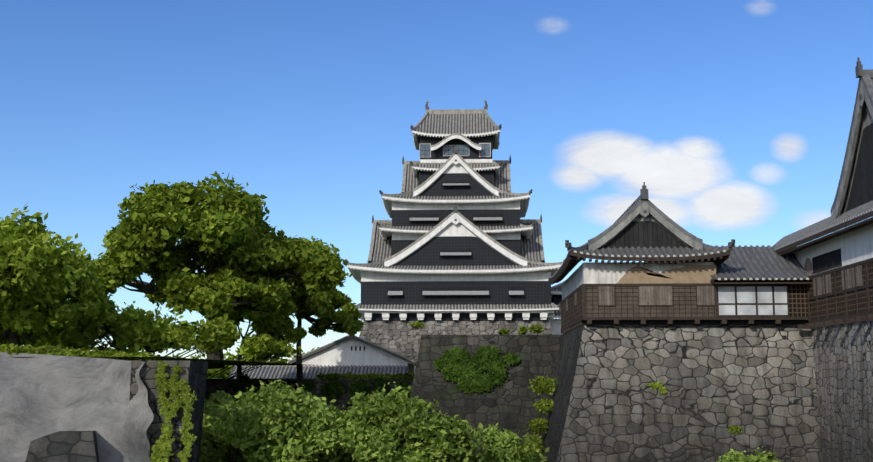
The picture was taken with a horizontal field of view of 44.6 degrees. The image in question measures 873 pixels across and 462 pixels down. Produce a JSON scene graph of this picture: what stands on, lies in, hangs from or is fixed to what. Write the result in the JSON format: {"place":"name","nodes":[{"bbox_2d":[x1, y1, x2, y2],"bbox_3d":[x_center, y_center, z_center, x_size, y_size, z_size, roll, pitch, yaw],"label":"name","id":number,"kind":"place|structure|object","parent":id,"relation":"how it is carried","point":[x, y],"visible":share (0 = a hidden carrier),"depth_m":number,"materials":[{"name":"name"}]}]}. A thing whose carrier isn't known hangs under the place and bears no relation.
{"place":"outdoors","nodes":[
{"label":"outdoors","id":0,"kind":"place"},
{"bbox_2d":[0,206,119,349],"bbox_3d":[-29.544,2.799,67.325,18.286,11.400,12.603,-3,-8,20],"label":"tree","id":1,"kind":"object","parent":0,"point":[37,270],"depth_m":64.40,"materials":[{"name":"green plant"}]},
{"bbox_2d":[6,298,303,387],"bbox_3d":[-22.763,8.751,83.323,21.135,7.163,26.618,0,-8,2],"label":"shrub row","id":2,"kind":"object","parent":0,"point":[138,328],"depth_m":75.55,"materials":[{"name":"green plant"}]},
{"bbox_2d":[69,171,351,368],"bbox_3d":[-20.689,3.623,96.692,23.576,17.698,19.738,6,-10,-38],"label":"camphor tree","id":3,"kind":"object","parent":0,"point":[242,243],"depth_m":92.29,"materials":[{"name":"green plant"}]},
{"bbox_2d":[129,357,306,461],"bbox_3d":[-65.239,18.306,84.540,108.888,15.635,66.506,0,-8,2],"label":"end wall","id":4,"kind":"structure","parent":0,"point":[194,372],"depth_m":51.71,"materials":[{"name":"stone"}]},
{"bbox_2d":[0,352,153,461],"bbox_3d":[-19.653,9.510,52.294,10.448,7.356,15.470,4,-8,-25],"label":"tarp slope","id":5,"kind":"structure","parent":4,"relation":"on","point":[55,408],"depth_m":51.63,"materials":[{"name":"fabric"}]},
{"bbox_2d":[0,343,159,360],"bbox_3d":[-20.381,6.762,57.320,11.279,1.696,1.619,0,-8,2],"label":"hedge","id":6,"kind":"object","parent":4,"relation":"on","point":[78,352],"depth_m":56.99,"materials":[{"name":"green plant"}]},
{"bbox_2d":[149,361,196,461],"bbox_3d":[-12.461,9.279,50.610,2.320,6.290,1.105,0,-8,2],"label":"ivy","id":7,"kind":"object","parent":4,"relation":"attached to","point":[163,445],"visible":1,"depth_m":50.80,"materials":[{"name":"green plant"}]},
{"bbox_2d":[222,303,306,381],"bbox_3d":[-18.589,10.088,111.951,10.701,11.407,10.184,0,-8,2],"label":"tree","id":8,"kind":"object","parent":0,"point":[268,323],"depth_m":109.42,"materials":[{"name":"green plant"}]},
{"bbox_2d":[199,379,376,461],"bbox_3d":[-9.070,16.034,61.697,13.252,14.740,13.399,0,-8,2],"label":"bush","id":9,"kind":"object","parent":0,"point":[277,418],"depth_m":57.83,"materials":[{"name":"green plant"}]},
{"bbox_2d":[275,235,363,381],"bbox_3d":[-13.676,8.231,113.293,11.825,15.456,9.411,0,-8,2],"label":"tree","id":10,"kind":"object","parent":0,"point":[320,305],"depth_m":112.44,"materials":[{"name":"green plant"}]},
{"bbox_2d":[0,0,872,360],"label":"sky","id":11,"kind":"structure","parent":0,"point":[734,117],"materials":[{"name":"blue"}]},
{"label":"ground","id":12,"kind":"structure","parent":0,"visible":0},
{"bbox_2d":[204,378,412,411],"bbox_3d":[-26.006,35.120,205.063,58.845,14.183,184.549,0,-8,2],"label":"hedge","id":13,"kind":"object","parent":12,"relation":"on","point":[228,386],"depth_m":116.39,"materials":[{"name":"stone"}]},
{"bbox_2d":[166,347,318,377],"bbox_3d":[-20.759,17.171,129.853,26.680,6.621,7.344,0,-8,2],"label":"hedge","id":14,"kind":"object","parent":13,"relation":"on","point":[226,373],"visible":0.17,"depth_m":128.97,"materials":[{"name":"green plant"}]},
{"bbox_2d":[230,373,410,401],"bbox_3d":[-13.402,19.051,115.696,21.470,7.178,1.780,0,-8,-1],"label":"shrubs","id":15,"kind":"object","parent":13,"relation":"on","point":[334,389],"depth_m":115.86,"materials":[{"name":"green plant"}]},
{"bbox_2d":[228,335,416,377],"bbox_3d":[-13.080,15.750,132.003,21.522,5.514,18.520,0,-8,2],"label":"storehouse","id":16,"kind":"structure","parent":13,"relation":"on","point":[348,354],"depth_m":126.43,"materials":[{"name":"paint"}]},
{"bbox_2d":[316,372,414,380],"bbox_3d":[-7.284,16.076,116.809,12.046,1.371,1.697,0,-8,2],"label":"low grass wall","id":17,"kind":"structure","parent":13,"relation":"on","point":[365,376],"depth_m":116.51,"materials":[{"name":"green plant"}]},
{"bbox_2d":[340,382,485,461],"bbox_3d":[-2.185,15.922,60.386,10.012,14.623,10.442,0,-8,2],"label":"bush","id":18,"kind":"object","parent":12,"relation":"on","point":[394,426],"depth_m":58.83,"materials":[{"name":"green plant"}]},
{"bbox_2d":[471,420,549,461],"bbox_3d":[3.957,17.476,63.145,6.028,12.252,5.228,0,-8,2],"label":"bush","id":19,"kind":"object","parent":12,"relation":"on","point":[497,445],"depth_m":63.39,"materials":[{"name":"green plant"}]},
{"bbox_2d":[410,321,872,461],"bbox_3d":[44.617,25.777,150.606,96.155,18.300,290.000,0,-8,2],"label":"stone walls","id":20,"kind":"structure","parent":12,"relation":"on","point":[789,393],"depth_m":76.71,"materials":[{"name":"grey stone"}]},
{"bbox_2d":[359,321,552,372],"bbox_3d":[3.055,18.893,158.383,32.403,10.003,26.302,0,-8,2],"label":"keep stone base","id":21,"kind":"object","parent":20,"relation":"on","point":[402,338],"visible":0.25,"depth_m":148.72,"materials":[{"name":"grey stone"}]},
{"bbox_2d":[345,99,563,320],"bbox_3d":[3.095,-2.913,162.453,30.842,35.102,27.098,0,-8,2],"label":"castle keep","id":22,"kind":"structure","parent":21,"relation":"on","point":[456,238],"depth_m":151.96,"materials":[{"name":"paint"}]},
{"bbox_2d":[433,345,519,395],"bbox_3d":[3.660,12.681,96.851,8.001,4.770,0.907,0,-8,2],"label":"ivy patch","id":23,"kind":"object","parent":20,"relation":"on","point":[463,367],"depth_m":96.83,"materials":[{"name":"green plant"}]},
{"bbox_2d":[409,320,543,334],"bbox_3d":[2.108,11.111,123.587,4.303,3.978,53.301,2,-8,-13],"label":"weeds","id":24,"kind":"object","parent":20,"relation":"on","point":[534,329],"visible":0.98,"depth_m":98.60,"materials":[{"name":"green plant"}]},
{"bbox_2d":[523,375,557,455],"bbox_3d":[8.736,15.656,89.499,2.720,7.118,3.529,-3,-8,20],"label":"vine","id":25,"kind":"object","parent":20,"relation":"on","point":[543,385],"visible":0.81,"depth_m":89.93,"materials":[{"name":"green plant"}]},
{"bbox_2d":[549,280,565,334],"bbox_3d":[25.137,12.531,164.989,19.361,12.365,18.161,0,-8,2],"label":"building","id":26,"kind":"structure","parent":20,"relation":"on","point":[556,299],"depth_m":157.51,"materials":[{"name":"paint"}]},
{"bbox_2d":[647,382,742,434],"bbox_3d":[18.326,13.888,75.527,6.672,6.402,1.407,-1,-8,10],"label":"wall plants","id":27,"kind":"object","parent":20,"relation":"attached to","point":[662,390],"depth_m":76.54,"materials":[{"name":"green plant"}]},
{"bbox_2d":[548,57,872,333],"bbox_3d":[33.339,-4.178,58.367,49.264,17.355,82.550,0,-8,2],"label":"building","id":28,"kind":"structure","parent":20,"relation":"on","point":[679,276],"depth_m":77.74,"materials":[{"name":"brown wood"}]},
{"bbox_2d":[717,447,781,461],"bbox_3d":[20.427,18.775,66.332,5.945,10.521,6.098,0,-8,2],"label":"bush","id":29,"kind":"object","parent":12,"relation":"on","point":[735,456],"visible":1,"depth_m":66.88,"materials":[{"name":"green plant"}]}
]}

